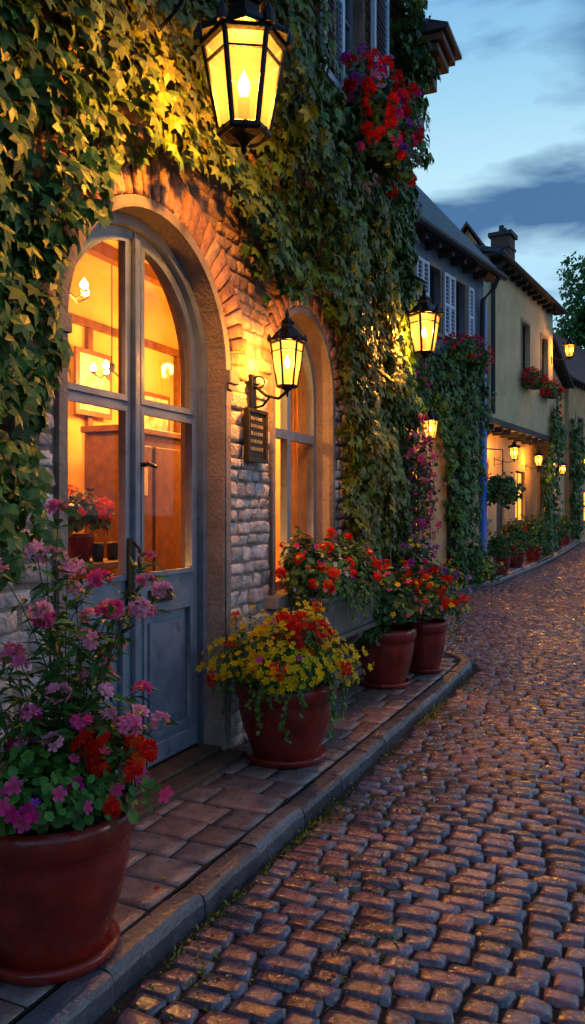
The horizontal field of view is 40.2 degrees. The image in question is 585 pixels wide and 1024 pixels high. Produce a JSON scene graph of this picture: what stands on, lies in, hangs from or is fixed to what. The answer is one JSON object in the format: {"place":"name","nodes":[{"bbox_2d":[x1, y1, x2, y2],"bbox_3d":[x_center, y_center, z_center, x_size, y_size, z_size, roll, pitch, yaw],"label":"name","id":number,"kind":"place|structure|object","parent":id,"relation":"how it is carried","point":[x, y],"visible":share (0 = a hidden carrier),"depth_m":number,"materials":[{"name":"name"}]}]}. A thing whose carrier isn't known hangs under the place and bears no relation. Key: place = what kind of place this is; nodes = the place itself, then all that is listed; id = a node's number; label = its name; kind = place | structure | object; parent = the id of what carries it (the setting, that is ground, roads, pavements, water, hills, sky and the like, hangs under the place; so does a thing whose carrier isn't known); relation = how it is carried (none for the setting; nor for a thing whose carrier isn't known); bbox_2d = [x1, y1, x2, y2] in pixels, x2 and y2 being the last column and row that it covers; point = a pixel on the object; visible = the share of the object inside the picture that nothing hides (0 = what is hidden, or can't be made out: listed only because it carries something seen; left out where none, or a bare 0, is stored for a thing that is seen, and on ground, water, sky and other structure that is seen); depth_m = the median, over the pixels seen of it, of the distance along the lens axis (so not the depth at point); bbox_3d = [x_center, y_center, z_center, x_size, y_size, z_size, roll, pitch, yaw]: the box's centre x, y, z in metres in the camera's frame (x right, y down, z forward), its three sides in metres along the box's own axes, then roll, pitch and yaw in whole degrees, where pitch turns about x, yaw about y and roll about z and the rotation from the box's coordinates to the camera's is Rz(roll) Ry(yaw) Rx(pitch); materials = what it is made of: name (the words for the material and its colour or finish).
{"place":"outdoors","nodes":[
{"label":"outdoors","id":0,"kind":"place"},
{"bbox_2d":[68,632,112,719],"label":"door panel field","id":1,"kind":"structure","parent":0,"point":[105,700],"depth_m":4.04,"materials":[{"name":"wood"}]},
{"bbox_2d":[148,616,181,721],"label":"door panel field","id":2,"kind":"structure","parent":0,"point":[165,657],"depth_m":4.65,"materials":[{"name":"blue wood"}]},
{"bbox_2d":[0,653,458,1023],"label":"sidewalk","id":3,"kind":"structure","parent":0,"point":[185,838],"depth_m":3.97,"materials":[{"name":"stone"}]},
{"bbox_2d":[0,498,177,985],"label":"flower pot","id":4,"kind":"object","parent":3,"relation":"on","point":[69,816],"visible":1,"depth_m":2.60,"materials":[{"name":"ceramic"}]},
{"bbox_2d":[136,744,245,821],"bbox_3d":[-0.819,1.480,4.322,0.500,0.080,1.520,0,0,24],"label":"door threshold","id":5,"kind":"object","parent":3,"relation":"on","point":[185,770],"depth_m":4.51,"materials":[{"name":"grey stone"}]},
{"bbox_2d":[190,596,373,768],"bbox_3d":[-0.002,1.009,4.889,1.032,0.983,1.083,0,0,24],"label":"flower pot","id":6,"kind":"object","parent":3,"relation":"on","point":[287,712],"visible":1,"depth_m":4.65,"materials":[{"name":"ceramic"}]},
{"bbox_2d":[357,557,442,688],"bbox_3d":[0.840,0.946,7.012,0.998,1.108,0.970,0,0,24],"label":"flower pot","id":7,"kind":"object","parent":3,"relation":"on","point":[390,656],"visible":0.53,"depth_m":6.75,"materials":[{"name":"ceramic"}]},
{"bbox_2d":[394,566,469,673],"bbox_3d":[1.254,1.003,7.536,0.852,0.994,0.827,0,0,24],"label":"flower pot","id":8,"kind":"object","parent":3,"relation":"on","point":[429,645],"visible":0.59,"depth_m":7.38,"materials":[{"name":"ceramic"}]},
{"bbox_2d":[388,518,471,622],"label":"flowers","id":9,"kind":"object","parent":8,"relation":"in","point":[417,567],"visible":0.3,"depth_m":7.92,"materials":[{"name":"plant"}]},
{"bbox_2d":[12,542,584,1023],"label":"cobblestone street","id":10,"kind":"structure","parent":0,"point":[484,886],"depth_m":3.44,"materials":[{"name":"stone"}]},
{"bbox_2d":[0,0,399,748],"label":"wall","id":11,"kind":"structure","parent":10,"relation":"on","point":[170,236],"depth_m":5.24,"materials":[{"name":"stone"}]},
{"bbox_2d":[54,194,230,747],"bbox_3d":[-0.732,-0.075,4.284,0.050,3.150,1.600,0,0,24],"label":"door surround","id":12,"kind":"object","parent":11,"relation":"attached to","point":[167,217],"visible":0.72,"depth_m":4.23,"materials":[{"name":"beige stone"}]},
{"bbox_2d":[56,312,239,749],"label":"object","id":13,"kind":"object","parent":11,"relation":"attached to","point":[216,727],"depth_m":4.96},
{"bbox_2d":[93,211,207,744],"bbox_3d":[-0.883,-0.074,4.351,0.120,3.029,1.478,0,0,24],"label":"door frame","id":14,"kind":"object","parent":11,"relation":"in","point":[150,235],"visible":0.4,"depth_m":4.95,"materials":[{"name":"wood"}]},
{"bbox_2d":[68,225,132,712],"bbox_3d":[-1.024,-0.048,4.040,0.045,2.956,0.670,0,0,24],"label":"door","id":15,"kind":"structure","parent":14,"relation":"attached to","point":[105,591],"depth_m":4.28,"materials":[{"name":"wood"}]},
{"bbox_2d":[68,621,118,719],"bbox_3d":[-1.030,0.910,4.041,0.018,0.704,0.489,0,0,24],"label":"door panel","id":16,"kind":"structure","parent":15,"relation":"attached to","point":[115,684],"depth_m":4.23,"materials":[{"name":"wood"}]},
{"bbox_2d":[68,615,125,716],"bbox_3d":[-1.004,0.910,4.030,0.024,0.728,0.513,0,0,24],"label":"door bead","id":17,"kind":"object","parent":15,"relation":"attached to","point":[122,674],"depth_m":4.24,"materials":[{"name":"wood"}]},
{"bbox_2d":[68,237,128,401],"bbox_3d":[-1.001,-1.027,4.034,0.024,0.869,0.559,0,0,24],"label":"door bead","id":18,"kind":"object","parent":15,"relation":"attached to","point":[124,396],"depth_m":4.26,"materials":[{"name":"wood"}]},
{"bbox_2d":[68,395,128,585],"bbox_3d":[-1.003,-0.100,4.031,0.024,0.928,0.559,0,0,24],"label":"door bead","id":19,"kind":"object","parent":15,"relation":"attached to","point":[125,469],"depth_m":4.26,"materials":[{"name":"wood"}]},
{"bbox_2d":[133,232,196,752],"bbox_3d":[-0.747,-0.048,4.664,0.045,2.956,0.670,0,0,24],"label":"door","id":20,"kind":"structure","parent":14,"relation":"attached to","point":[184,586],"depth_m":4.89,"materials":[{"name":"grey wood"}]},
{"bbox_2d":[125,462,171,605],"bbox_3d":[-0.763,0.120,4.459,0.089,0.790,0.445,0,0,24],"label":"door hardware","id":21,"kind":"object","parent":20,"relation":"attached to","point":[130,544],"depth_m":4.28,"materials":[{"name":"metal"}]},
{"bbox_2d":[115,238,193,779],"bbox_3d":[-0.850,-0.025,4.336,0.031,2.910,1.200,0,0,24],"label":"door astragal","id":22,"kind":"object","parent":20,"relation":"attached to","point":[174,743],"depth_m":4.32,"materials":[{"name":"wood"}]},
{"bbox_2d":[140,246,193,415],"bbox_3d":[-0.728,-1.027,4.651,0.024,0.869,0.559,0,0,24],"label":"door bead","id":23,"kind":"object","parent":20,"relation":"attached to","point":[143,400],"depth_m":4.53,"materials":[{"name":"grey wood"}]},
{"bbox_2d":[140,409,193,577],"bbox_3d":[-0.727,-0.100,4.654,0.024,0.928,0.559,0,0,24],"label":"door bead","id":24,"kind":"object","parent":20,"relation":"attached to","point":[190,422],"depth_m":4.74,"materials":[{"name":"grey wood"}]},
{"bbox_2d":[147,607,186,732],"bbox_3d":[-0.752,0.910,4.668,0.018,0.704,0.489,0,0,24],"label":"door panel","id":25,"kind":"structure","parent":20,"relation":"attached to","point":[182,713],"depth_m":4.84,"materials":[{"name":"wood"}]},
{"bbox_2d":[142,601,192,738],"bbox_3d":[-0.726,0.910,4.656,0.024,0.728,0.513,0,0,24],"label":"door bead","id":26,"kind":"object","parent":20,"relation":"attached to","point":[183,721],"depth_m":4.79,"materials":[{"name":"wood"}]},
{"bbox_2d":[0,0,404,751],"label":"wall stones","id":27,"kind":"object","parent":11,"relation":"attached to","point":[156,180],"depth_m":5.08,"materials":[{"name":"beige stone"}]},
{"bbox_2d":[125,0,293,155],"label":"hanging lantern","id":28,"kind":"object","parent":11,"relation":"attached to","point":[246,45],"visible":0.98,"depth_m":3.69,"materials":[{"name":"black metal"}]},
{"bbox_2d":[0,0,440,630],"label":"climbing ivy","id":29,"kind":"object","parent":11,"relation":"attached to","point":[362,248],"visible":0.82,"depth_m":4.38,"materials":[{"name":"green plant"}]},
{"bbox_2d":[244,407,267,463],"bbox_3d":[-0.243,-0.500,5.270,0.045,0.350,0.290,0,0,24],"label":"wall plaque","id":30,"kind":"object","parent":11,"relation":"attached to","point":[255,435],"depth_m":5.25,"materials":[{"name":"wood"}]},
{"bbox_2d":[249,308,307,408],"bbox_3d":[-0.095,-0.978,5.183,0.391,0.675,0.266,0,0,24],"label":"wall lantern","id":31,"kind":"object","parent":11,"relation":"attached to","point":[287,340],"depth_m":5.11,"materials":[{"name":"black metal"}]},
{"bbox_2d":[264,591,302,609],"bbox_3d":[0.013,0.626,6.163,0.350,0.088,1.360,0,0,24],"label":"window sill","id":32,"kind":"structure","parent":11,"relation":"attached to","point":[277,601],"depth_m":5.50,"materials":[{"name":"stone"}]},
{"bbox_2d":[290,388,297,548],"bbox_3d":[-0.193,-0.525,6.255,0.049,2.150,1.100,0,0,24],"label":"curtain","id":33,"kind":"object","parent":11,"relation":"hanging from","point":[293,454],"visible":0.09,"depth_m":6.67,"materials":[{"name":"fabric"}]},
{"bbox_2d":[269,306,334,594],"bbox_3d":[0.086,-0.490,6.131,0.050,2.140,1.220,0,0,24],"label":"window surround","id":34,"kind":"object","parent":11,"relation":"attached to","point":[308,314],"visible":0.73,"depth_m":5.61,"materials":[{"name":"beige stone"}]},
{"bbox_2d":[276,318,315,589],"bbox_3d":[-0.056,-0.465,6.194,0.060,2.089,1.118,0,0,24],"label":"window frame","id":35,"kind":"object","parent":34,"relation":"in","point":[285,435],"visible":0.33,"depth_m":6.41,"materials":[{"name":"grey wood"}]},
{"bbox_2d":[274,526,392,662],"bbox_3d":[0.337,0.675,6.238,0.751,1.151,1.920,0,0,24],"label":"window planter","id":36,"kind":"object","parent":11,"relation":"attached to","point":[343,587],"visible":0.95,"depth_m":5.82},
{"bbox_2d":[336,0,352,91],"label":"window","id":37,"kind":"structure","parent":11,"relation":"attached to","point":[348,25],"depth_m":7.42,"materials":[{"name":"grey paint"}]},
{"bbox_2d":[320,0,388,93],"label":"shutters","id":38,"kind":"object","parent":11,"relation":"attached to","point":[331,77],"visible":0.38,"depth_m":6.67,"materials":[{"name":"wood"}]},
{"bbox_2d":[326,44,424,197],"bbox_3d":[0.669,-3.341,6.871,0.854,1.044,1.334,0,0,24],"label":"window flower box","id":39,"kind":"object","parent":11,"relation":"attached to","point":[387,113],"visible":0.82,"depth_m":6.55,"materials":[{"name":"red plant"}]},
{"bbox_2d":[397,15,461,114],"bbox_3d":[1.221,-4.948,8.778,1.140,1.096,0.680,0,0,24],"label":"eave return","id":40,"kind":"object","parent":11,"relation":"attached to","point":[445,52],"visible":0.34,"depth_m":8.46,"materials":[{"name":"dark timber"}]},
{"bbox_2d":[16,651,471,1023],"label":"kerb","id":41,"kind":"structure","parent":10,"relation":"on","point":[154,937],"depth_m":3.26,"materials":[{"name":"stone"}]},
{"bbox_2d":[104,663,504,1022],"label":"moss and fallen petals","id":42,"kind":"object","parent":10,"relation":"on","point":[427,716],"visible":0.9,"depth_m":3.41,"materials":[{"name":"green plant"}]},
{"bbox_2d":[406,241,482,543],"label":"front wall","id":43,"kind":"structure","parent":10,"relation":"on","point":[448,268],"depth_m":16.24,"materials":[{"name":"grey paint"}]},
{"bbox_2d":[413,357,432,391],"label":"balcony flowers","id":44,"kind":"object","parent":43,"relation":"attached to","point":[419,368],"visible":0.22,"depth_m":13.79,"materials":[{"name":"green plant"}]},
{"bbox_2d":[414,407,439,446],"bbox_3d":[2.303,-1.478,14.019,0.556,0.739,0.339,0,0,24],"label":"wall lantern","id":45,"kind":"object","parent":43,"relation":"attached to","point":[431,424],"depth_m":13.89,"materials":[{"name":"glass"}]},
{"bbox_2d":[405,258,466,542],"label":"windows","id":46,"kind":"structure","parent":43,"relation":"attached to","point":[458,279],"depth_m":15.80,"materials":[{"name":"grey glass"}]},
{"bbox_2d":[415,256,473,340],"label":"shutters","id":47,"kind":"object","parent":46,"relation":"attached to","point":[445,275],"visible":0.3,"depth_m":15.98,"materials":[{"name":"wood"}]},
{"bbox_2d":[405,422,479,582],"bbox_3d":[1.799,-0.150,14.129,0.046,3.400,8.590,0,0,35],"label":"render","id":48,"kind":"object","parent":43,"relation":"attached to","point":[440,512],"visible":0.06,"depth_m":15.70,"materials":[{"name":"beige paint"}]},
{"bbox_2d":[398,412,446,552],"bbox_3d":[1.341,-0.290,8.391,0.558,1.542,0.591,0,0,24],"label":"bougainvillea","id":49,"kind":"object","parent":48,"relation":"attached to","point":[417,492],"visible":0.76,"depth_m":8.28,"materials":[{"name":"pink plant"}]},
{"bbox_2d":[410,343,497,584],"bbox_3d":[2.908,-0.960,15.373,0.569,4.882,4.922,0,0,35],"label":"climbing ivy","id":50,"kind":"object","parent":48,"relation":"attached to","point":[467,394],"visible":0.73,"depth_m":16.02,"materials":[{"name":"green plant"}]},
{"bbox_2d":[446,469,462,582],"bbox_3d":[3.302,0.310,16.287,0.057,2.380,0.810,0,0,35],"label":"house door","id":51,"kind":"structure","parent":43,"relation":"attached to","point":[448,535],"depth_m":16.05,"materials":[{"name":"wood"}]},
{"bbox_2d":[404,207,507,282],"bbox_3d":[1.974,-5.114,14.008,0.463,0.235,9.090,0,0,35],"label":"gutter","id":52,"kind":"object","parent":43,"relation":"attached to","point":[431,236],"visible":0.38,"depth_m":15.64,"materials":[{"name":"wood"}]},
{"bbox_2d":[442,331,494,373],"bbox_3d":[3.569,-3.319,16.298,0.883,0.772,2.403,0,0,35],"label":"window flower box","id":53,"kind":"object","parent":43,"relation":"attached to","point":[465,347],"visible":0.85,"depth_m":15.94,"materials":[{"name":"red plant"}]},
{"bbox_2d":[442,556,469,588],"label":"shrub","id":54,"kind":"object","parent":10,"relation":"on","point":[452,567],"visible":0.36,"depth_m":15.82,"materials":[{"name":"green plant"}]},
{"bbox_2d":[464,230,477,243],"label":"side walls","id":55,"kind":"structure","parent":10,"relation":"on","point":[468,235],"depth_m":28.81,"materials":[{"name":"paint"}]},
{"bbox_2d":[469,544,504,587],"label":"shrub","id":56,"kind":"object","parent":10,"relation":"on","point":[486,569],"visible":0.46,"depth_m":16.85,"materials":[{"name":"green plant"}]},
{"bbox_2d":[448,540,580,592],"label":"kerb","id":57,"kind":"structure","parent":10,"relation":"on","point":[516,573],"depth_m":20.41,"materials":[{"name":"stone"}]},
{"bbox_2d":[538,366,563,544],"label":"front wall","id":58,"kind":"structure","parent":10,"relation":"on","point":[540,471],"depth_m":35.08,"materials":[{"name":"paint"}]},
{"bbox_2d":[543,399,561,518],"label":"windows","id":59,"kind":"structure","parent":58,"relation":"attached to","point":[561,420],"depth_m":37.10,"materials":[{"name":"brown glass"}]},
{"bbox_2d":[540,399,570,550],"bbox_3d":[10.527,-1.752,31.764,0.728,6.428,9.519,0,0,22],"label":"climbing ivy","id":60,"kind":"object","parent":58,"relation":"attached to","point":[564,432],"visible":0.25,"depth_m":28.36,"materials":[{"name":"green plant"}]},
{"bbox_2d":[554,459,566,475],"bbox_3d":[11.356,-1.845,33.832,0.552,0.846,0.398,0,0,51],"label":"wall lantern","id":61,"kind":"object","parent":58,"relation":"attached to","point":[563,467],"depth_m":33.67,"materials":[{"name":"glass"}]},
{"bbox_2d":[553,331,573,388],"bbox_3d":[11.321,-6.173,33.820,0.463,0.235,13.505,0,0,22],"label":"gutter","id":62,"kind":"object","parent":58,"relation":"attached to","point":[561,370],"visible":0.65,"depth_m":34.08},
{"bbox_2d":[564,377,584,541],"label":"front wall","id":63,"kind":"structure","parent":10,"relation":"on","point":[574,401],"depth_m":40.66,"materials":[{"name":"paint"}]},
{"bbox_2d":[554,333,584,381],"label":"roof","id":64,"kind":"structure","parent":63,"relation":"on","point":[575,364],"depth_m":45.34,"materials":[{"name":"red tile"}]},
{"bbox_2d":[569,414,584,539],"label":"climbing ivy","id":65,"kind":"object","parent":63,"relation":"attached to","point":[579,459],"visible":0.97,"depth_m":40.64,"materials":[{"name":"green plant"}]},
{"bbox_2d":[572,378,584,390],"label":"gutter","id":66,"kind":"object","parent":63,"relation":"attached to","point":[578,383],"visible":0.83,"depth_m":40.90,"materials":[{"name":"metal"}]},
{"bbox_2d":[577,416,584,522],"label":"windows","id":67,"kind":"structure","parent":63,"relation":"attached to","point":[578,421],"depth_m":42.37,"materials":[{"name":"yellow glass"}]},
{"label":"side walls","id":68,"kind":"object","parent":10,"relation":"on","visible":0},
{"bbox_2d":[415,185,494,266],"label":"roof","id":69,"kind":"structure","parent":68,"relation":"attached to","point":[433,213],"depth_m":17.00,"materials":[{"name":"stone"}]},
{"bbox_2d":[401,275,443,361],"bbox_3d":[1.287,-1.956,8.103,0.535,0.894,0.398,0,0,52],"label":"wall lantern","id":70,"kind":"object","parent":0,"point":[424,315],"depth_m":7.96,"materials":[{"name":"black metal"}]},
{"bbox_2d":[461,221,484,245],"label":"roof","id":71,"kind":"structure","parent":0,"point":[466,227],"depth_m":28.66,"materials":[{"name":"grey tile"}]},
{"bbox_2d":[404,0,584,348],"label":"sky","id":72,"kind":"structure","parent":0,"point":[506,134],"materials":[{"name":"blue"}]},
{"bbox_2d":[487,433,537,561],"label":"ground wall","id":73,"kind":"structure","parent":0,"point":[530,484],"depth_m":24.80,"materials":[{"name":"beige paint"}]},
{"bbox_2d":[487,448,525,509],"bbox_3d":[4.738,-0.756,17.994,1.007,1.418,1.070,0,0,24],"label":"hanging basket","id":74,"kind":"object","parent":73,"relation":"hanging from","point":[503,491],"visible":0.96,"depth_m":17.75,"materials":[{"name":"green plant"}]},
{"bbox_2d":[487,471,527,534],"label":"ground windows","id":75,"kind":"structure","parent":73,"relation":"in","point":[499,507],"depth_m":25.50,"materials":[{"name":"glass"}]},
{"bbox_2d":[479,541,576,581],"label":"sidewalk","id":76,"kind":"structure","parent":0,"point":[525,564],"depth_m":23.79,"materials":[{"name":"stone"}]},
{"bbox_2d":[479,276,500,580],"bbox_3d":[4.315,-1.835,17.383,0.413,6.670,0.336,0,0,35],"label":"downpipe","id":77,"kind":"object","parent":76,"relation":"on","point":[483,334],"visible":0.6,"depth_m":17.34,"materials":[{"name":"metal"}]},
{"bbox_2d":[487,529,521,574],"bbox_3d":[5.075,0.956,19.206,0.868,1.087,0.870,0,0,24],"label":"potted shrub","id":78,"kind":"object","parent":76,"relation":"on","point":[502,548],"visible":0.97,"depth_m":19.04,"materials":[{"name":"green plant"}]},
{"bbox_2d":[498,518,534,567],"bbox_3d":[6.048,0.825,21.735,1.073,1.350,1.057,0,0,24],"label":"potted shrub","id":79,"kind":"object","parent":76,"relation":"on","point":[516,561],"visible":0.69,"depth_m":21.51,"materials":[{"name":"green plant"}]},
{"bbox_2d":[519,511,551,561],"bbox_3d":[7.371,0.724,24.341,1.055,1.552,1.032,0,0,24],"label":"potted shrub","id":80,"kind":"object","parent":76,"relation":"on","point":[533,553],"visible":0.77,"depth_m":24.11,"materials":[{"name":"green plant"}]},
{"bbox_2d":[545,524,561,554],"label":"potted shrub","id":81,"kind":"object","parent":76,"relation":"on","point":[559,533],"visible":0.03,"depth_m":27.81,"materials":[{"name":"green plant"}]},
{"bbox_2d":[554,520,569,549],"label":"potted shrub","id":82,"kind":"object","parent":76,"relation":"on","point":[563,529],"visible":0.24,"depth_m":31.27,"materials":[{"name":"green plant"}]},
{"bbox_2d":[558,511,576,544],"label":"potted shrub","id":83,"kind":"object","parent":76,"relation":"on","point":[569,524],"visible":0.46,"depth_m":35.88,"materials":[{"name":"green plant"}]},
{"label":"ground","id":84,"kind":"structure","parent":0,"visible":0},
{"bbox_2d":[553,251,584,349],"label":"deciduous tree","id":85,"kind":"object","parent":84,"relation":"on","point":[573,327],"visible":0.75,"depth_m":58.56,"materials":[{"name":"green plant"}]},
{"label":"interior floor","id":86,"kind":"structure","parent":0,"visible":0},
{"bbox_2d":[79,542,117,577],"bbox_3d":[-1.363,0.830,4.651,0.400,1.281,1.100,0,0,24],"label":"side table","id":87,"kind":"object","parent":86,"relation":"on","point":[99,560],"visible":0.13,"depth_m":4.87,"materials":[{"name":"brown wood"}]},
{"bbox_2d":[68,485,114,561],"bbox_3d":[-1.262,0.066,4.780,0.436,0.468,0.488,0,0,24],"label":"indoor plant","id":88,"kind":"object","parent":87,"relation":"on","point":[97,514],"visible":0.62,"depth_m":4.72,"materials":[{"name":"green plant"}]},
{"bbox_2d":[81,424,180,575],"bbox_3d":[-1.455,0.370,7.454,0.460,2.260,1.050,0,0,24],"label":"display cabinet","id":89,"kind":"object","parent":86,"relation":"on","point":[162,507],"visible":0.44,"depth_m":7.32,"materials":[{"name":"brown wood"}]},
{"bbox_2d":[68,240,279,579],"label":"interior walls","id":90,"kind":"structure","parent":86,"relation":"on","point":[94,272],"depth_m":8.12,"materials":[{"name":"paint"}]},
{"bbox_2d":[70,278,88,302],"bbox_3d":[-1.656,-1.977,5.875,0.368,0.846,0.380,0,0,24],"label":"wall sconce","id":91,"kind":"object","parent":90,"relation":"hanging from","point":[84,290],"visible":0.34,"depth_m":5.82,"materials":[{"name":"metal"}]},
{"bbox_2d":[74,346,111,419],"bbox_3d":[-1.940,-1.250,7.805,0.034,0.640,0.560,0,0,24],"label":"picture frame","id":92,"kind":"object","parent":90,"relation":"attached to","point":[84,359],"visible":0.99,"depth_m":7.73,"materials":[{"name":"yellow wood"}]},
{"bbox_2d":[90,265,117,379],"bbox_3d":[-1.688,-1.827,7.529,0.368,1.146,0.380,0,0,24],"label":"pendant lamp","id":93,"kind":"object","parent":90,"relation":"hanging from","point":[111,366],"visible":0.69,"depth_m":7.52,"materials":[{"name":"yellow metal"}]},
{"bbox_2d":[68,242,179,580],"bbox_3d":[-1.716,-0.449,5.901,2.099,3.898,6.600,0,0,24],"label":"interior panelling","id":94,"kind":"object","parent":90,"relation":"attached to","point":[105,252],"visible":0.14,"depth_m":7.81,"materials":[{"name":"brown wood"}]},
{"bbox_2d":[144,391,169,431],"bbox_3d":[-1.515,-1.000,8.765,0.034,0.600,0.600,0,0,24],"label":"picture frame","id":95,"kind":"object","parent":90,"relation":"attached to","point":[157,423],"visible":0.3,"depth_m":8.79,"materials":[{"name":"yellow wood"}]},
{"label":"ground","id":96,"kind":"structure","parent":0,"visible":0},
{"bbox_2d":[487,260,553,470],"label":"jetty beam","id":97,"kind":"structure","parent":96,"relation":"on","point":[543,445],"depth_m":22.15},
{"bbox_2d":[494,438,520,465],"bbox_3d":[6.042,-1.681,22.480,0.738,0.761,0.363,0,0,24],"label":"wall lantern","id":98,"kind":"object","parent":97,"relation":"attached to","point":[514,447],"depth_m":22.33,"materials":[{"name":"glass"}]},
{"bbox_2d":[483,254,552,441],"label":"front wall","id":99,"kind":"structure","parent":97,"relation":"on","point":[517,403],"depth_m":23.47,"materials":[{"name":"beige paint"}]},
{"bbox_2d":[487,249,568,315],"bbox_3d":[7.228,-6.711,24.044,0.463,0.235,7.556,0,0,31],"label":"roof","id":100,"kind":"object","parent":99,"relation":"attached to","point":[515,271],"visible":0.96,"depth_m":23.31,"materials":[{"name":"wood"}]},
{"bbox_2d":[520,366,547,389],"bbox_3d":[7.242,-4.053,24.087,0.833,0.740,1.676,0,0,31],"label":"window flower box","id":101,"kind":"object","parent":99,"relation":"attached to","point":[534,380],"visible":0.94,"depth_m":23.73,"materials":[{"name":"red plant"}]},
{"bbox_2d":[521,317,548,389],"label":"windows","id":102,"kind":"structure","parent":99,"relation":"attached to","point":[523,346],"depth_m":24.59,"materials":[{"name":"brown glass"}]},
{"bbox_2d":[539,398,565,556],"bbox_3d":[8.481,-1.181,26.210,0.493,5.335,2.542,0,0,31],"label":"climbing ivy","id":103,"kind":"object","parent":99,"relation":"attached to","point":[550,499],"visible":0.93,"depth_m":26.44,"materials":[{"name":"green plant"}]},
{"bbox_2d":[540,377,565,399],"bbox_3d":[8.448,-4.032,26.143,0.885,0.763,1.547,0,0,31],"label":"window flower box","id":104,"kind":"object","parent":99,"relation":"attached to","point":[552,389],"visible":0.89,"depth_m":25.80,"materials":[{"name":"red plant"}]},
{"bbox_2d":[551,335,576,363],"bbox_3d":[9.104,-5.456,26.811,0.826,0.910,0.484,0,0,24],"label":"wall lantern","id":105,"kind":"object","parent":99,"relation":"attached to","point":[569,344],"depth_m":26.64,"materials":[{"name":"glass"}]},
{"bbox_2d":[525,448,543,471],"bbox_3d":[7.780,-1.681,25.647,0.588,0.761,0.363,0,0,24],"label":"wall lantern","id":106,"kind":"object","parent":97,"relation":"attached to","point":[538,456],"depth_m":25.53,"materials":[{"name":"glass"}]},
{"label":"side walls","id":107,"kind":"object","parent":96,"relation":"on","visible":0},
{"bbox_2d":[474,244,558,308],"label":"roof","id":108,"kind":"structure","parent":107,"relation":"on","point":[483,249],"depth_m":20.95,"materials":[{"name":"stone"}]},
{"bbox_2d":[488,225,517,259],"bbox_3d":[6.657,-7.950,25.291,0.740,2.101,0.740,0,0,31],"label":"chimney","id":109,"kind":"object","parent":108,"relation":"on","point":[503,238],"visible":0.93,"depth_m":25.03,"materials":[{"name":"brick"}]}
]}

